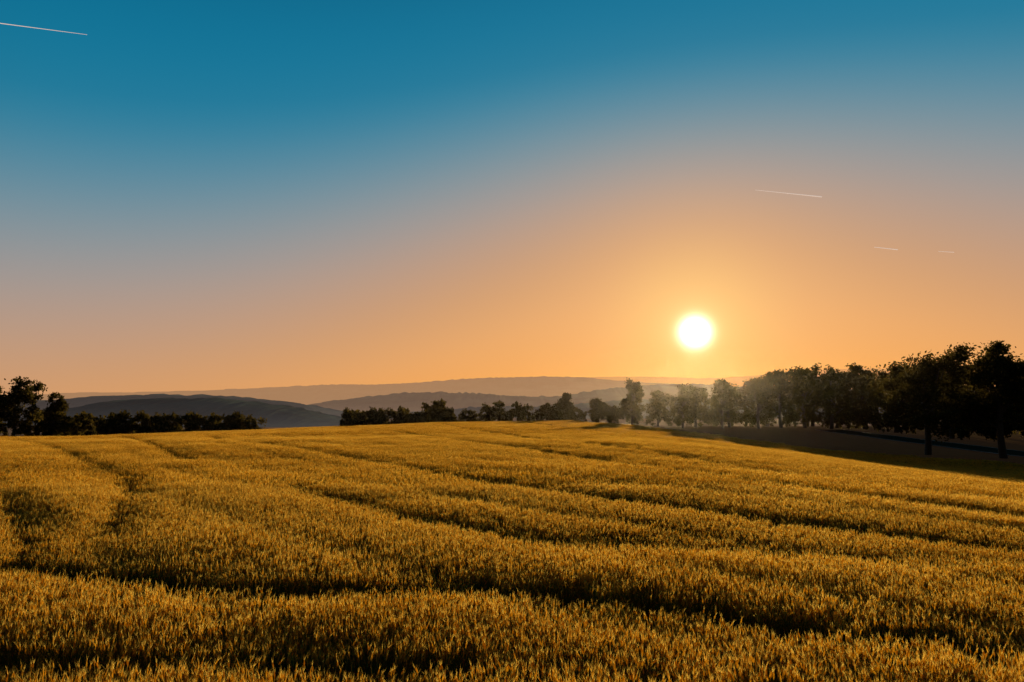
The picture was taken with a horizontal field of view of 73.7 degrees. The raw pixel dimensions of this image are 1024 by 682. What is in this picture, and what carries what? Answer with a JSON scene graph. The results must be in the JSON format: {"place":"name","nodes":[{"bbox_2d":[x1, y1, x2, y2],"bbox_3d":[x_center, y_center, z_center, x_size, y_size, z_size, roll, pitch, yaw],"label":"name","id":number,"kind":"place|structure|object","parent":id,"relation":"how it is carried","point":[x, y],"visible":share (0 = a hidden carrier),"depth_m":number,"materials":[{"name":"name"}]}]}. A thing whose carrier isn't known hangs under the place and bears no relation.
{"place":"outdoors","nodes":[
{"label":"outdoors","id":0,"kind":"place"},
{"bbox_2d":[0,23,86,34],"bbox_3d":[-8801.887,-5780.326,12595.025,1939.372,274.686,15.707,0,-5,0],"label":"contrail","id":1,"kind":"object","parent":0,"point":[38,28],"visible":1,"depth_m":12591.17,"materials":[{"name":"white"}]},
{"bbox_2d":[2,397,343,427],"bbox_3d":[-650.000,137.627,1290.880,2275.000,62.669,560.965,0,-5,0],"label":"wooded hill","id":2,"kind":"structure","parent":0,"point":[283,416],"depth_m":1180.58,"materials":[{"name":"plant"}]},
{"bbox_2d":[20,394,341,416],"bbox_3d":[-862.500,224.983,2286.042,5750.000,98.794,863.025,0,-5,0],"label":"wooded hill","id":3,"kind":"structure","parent":0,"point":[72,402],"depth_m":2196.38,"materials":[{"name":"plant"}]},
{"bbox_2d":[37,376,665,404],"bbox_3d":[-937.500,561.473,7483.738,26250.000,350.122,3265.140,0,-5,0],"label":"mountain ridge","id":4,"kind":"structure","parent":0,"point":[546,386],"depth_m":6813.57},
{"bbox_2d":[0,420,1023,681],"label":"wheat field","id":5,"kind":"structure","parent":0,"point":[830,544],"depth_m":10.36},
{"bbox_2d":[0,418,1023,681],"bbox_3d":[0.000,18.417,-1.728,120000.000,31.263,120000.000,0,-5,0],"label":"ground","id":6,"kind":"structure","parent":0,"point":[810,436],"depth_m":105.00,"materials":[{"name":"soil"}]},
{"bbox_2d":[0,376,47,435],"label":"oak tree","id":7,"kind":"object","parent":6,"relation":"on","point":[11,408],"visible":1,"depth_m":119.31,"materials":[{"name":"green plant"}]},
{"bbox_2d":[37,392,68,435],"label":"oak tree","id":8,"kind":"object","parent":6,"relation":"on","point":[57,405],"visible":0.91,"depth_m":124.39,"materials":[{"name":"green plant"}]},
{"bbox_2d":[0,391,1023,441],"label":"distant hedgerow","id":9,"kind":"object","parent":6,"relation":"on","point":[83,423],"visible":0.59,"depth_m":162.71,"materials":[{"name":"green plant"}]},
{"bbox_2d":[557,392,575,415],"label":"broadleaf tree","id":10,"kind":"object","parent":6,"relation":"on","point":[564,402],"visible":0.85,"depth_m":158.83,"materials":[{"name":"green plant"}]},
{"bbox_2d":[583,397,609,422],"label":"broadleaf tree","id":11,"kind":"object","parent":6,"relation":"on","point":[595,401],"visible":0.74,"depth_m":155.47,"materials":[{"name":"green plant"}]},
{"bbox_2d":[619,377,644,424],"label":"broadleaf tree","id":12,"kind":"object","parent":6,"relation":"on","point":[630,401],"visible":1,"depth_m":143.49,"materials":[{"name":"green plant"}]},
{"bbox_2d":[645,390,669,425],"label":"broadleaf tree","id":13,"kind":"object","parent":6,"relation":"on","point":[657,404],"visible":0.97,"depth_m":144.47,"materials":[{"name":"green plant"}]},
{"bbox_2d":[664,384,702,427],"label":"broadleaf tree","id":14,"kind":"object","parent":6,"relation":"on","point":[684,399],"visible":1,"depth_m":141.48,"materials":[{"name":"green plant"}]},
{"bbox_2d":[684,383,710,427],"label":"broadleaf tree","id":15,"kind":"object","parent":6,"relation":"on","point":[704,395],"visible":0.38,"depth_m":147.97,"materials":[{"name":"green plant"}]},
{"bbox_2d":[703,379,737,428],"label":"broadleaf tree","id":16,"kind":"object","parent":6,"relation":"on","point":[719,403],"visible":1,"depth_m":140.53,"materials":[{"name":"green plant"}]},
{"bbox_2d":[707,383,751,426],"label":"broadleaf tree","id":17,"kind":"object","parent":6,"relation":"on","point":[743,397],"visible":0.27,"depth_m":146.47,"materials":[{"name":"green plant"}]},
{"bbox_2d":[740,375,778,428],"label":"broadleaf tree","id":18,"kind":"object","parent":6,"relation":"on","point":[752,389],"visible":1,"depth_m":140.88,"materials":[{"name":"green plant"}]},
{"bbox_2d":[748,376,778,426],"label":"broadleaf tree","id":19,"kind":"object","parent":6,"relation":"on","point":[767,425],"visible":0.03,"depth_m":154.97,"materials":[{"name":"green plant"}]},
{"bbox_2d":[763,368,807,427],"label":"broadleaf tree","id":20,"kind":"object","parent":6,"relation":"on","point":[779,381],"visible":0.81,"depth_m":141.41,"materials":[{"name":"green plant"}]},
{"bbox_2d":[772,366,829,427],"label":"broadleaf tree","id":21,"kind":"object","parent":6,"relation":"on","point":[806,383],"visible":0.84,"depth_m":139.60,"materials":[{"name":"green plant"}]},
{"bbox_2d":[790,363,821,425],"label":"broadleaf tree","id":22,"kind":"object","parent":6,"relation":"on","point":[815,367],"visible":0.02,"depth_m":159.46,"materials":[{"name":"green plant"}]},
{"bbox_2d":[790,367,827,426],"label":"broadleaf tree","id":23,"kind":"object","parent":6,"relation":"on","point":[814,372],"visible":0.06,"depth_m":152.06,"materials":[{"name":"green plant"}]},
{"bbox_2d":[808,365,854,427],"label":"broadleaf tree","id":24,"kind":"object","parent":6,"relation":"on","point":[842,395],"visible":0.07,"depth_m":144.80,"materials":[{"name":"green plant"}]},
{"bbox_2d":[797,369,867,428],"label":"broadleaf tree","id":25,"kind":"object","parent":6,"relation":"on","point":[826,403],"visible":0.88,"depth_m":137.85,"materials":[{"name":"green plant"}]},
{"bbox_2d":[840,362,882,425],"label":"broadleaf tree","id":26,"kind":"object","parent":6,"relation":"on","point":[858,370],"visible":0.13,"depth_m":154.05,"materials":[{"name":"green plant"}]},
{"bbox_2d":[844,374,882,428],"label":"broadleaf tree","id":27,"kind":"object","parent":6,"relation":"on","point":[859,381],"visible":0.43,"depth_m":138.67,"materials":[{"name":"green plant"}]},
{"bbox_2d":[856,361,910,432],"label":"broadleaf tree","id":28,"kind":"object","parent":6,"relation":"on","point":[894,368],"visible":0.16,"depth_m":126.76,"materials":[{"name":"green plant"}]},
{"bbox_2d":[877,365,911,428],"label":"broadleaf tree","id":29,"kind":"object","parent":6,"relation":"on","point":[885,374],"visible":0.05,"depth_m":140.97,"materials":[{"name":"green plant"}]},
{"bbox_2d":[861,345,976,454],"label":"oak tree","id":30,"kind":"object","parent":6,"relation":"on","point":[919,392],"visible":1,"depth_m":83.31,"materials":[{"name":"green plant"}]},
{"bbox_2d":[941,358,978,434],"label":"broadleaf tree","id":31,"kind":"object","parent":6,"relation":"on","point":[966,386],"visible":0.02,"depth_m":118.30,"materials":[{"name":"green plant"}]},
{"bbox_2d":[944,340,1023,458],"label":"oak tree","id":32,"kind":"object","parent":6,"relation":"on","point":[995,369],"visible":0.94,"depth_m":79.22,"materials":[{"name":"green plant"}]},
{"bbox_2d":[0,0,1023,394],"label":"sky","id":33,"kind":"structure","parent":0,"point":[196,195],"materials":[{"name":"blue"}]},
{"bbox_2d":[389,398,883,418],"bbox_3d":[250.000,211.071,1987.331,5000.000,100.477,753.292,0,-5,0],"label":"wooded hill","id":34,"kind":"structure","parent":0,"point":[583,407],"depth_m":1843.29,"materials":[{"name":"grey plant"}]},
{"bbox_2d":[308,383,974,412],"bbox_3d":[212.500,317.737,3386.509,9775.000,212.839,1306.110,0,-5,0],"label":"wooded hill","id":35,"kind":"structure","parent":0,"point":[412,401],"depth_m":3117.77,"materials":[{"name":"grey"}]},
{"bbox_2d":[587,368,964,388],"bbox_3d":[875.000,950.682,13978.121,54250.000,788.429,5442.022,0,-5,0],"label":"mountain ridge","id":36,"kind":"structure","parent":0,"point":[705,381],"depth_m":13360.52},
{"bbox_2d":[759,190,821,196],"bbox_3d":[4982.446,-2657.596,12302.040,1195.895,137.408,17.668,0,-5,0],"label":"contrail","id":37,"kind":"object","parent":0,"point":[792,193],"visible":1,"depth_m":12297.13,"materials":[{"name":"white"}]},
{"bbox_2d":[819,430,1023,456],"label":"country road","id":38,"kind":"structure","parent":0,"point":[955,445],"depth_m":101.84,"materials":[{"name":"grey asphalt"}]}
]}

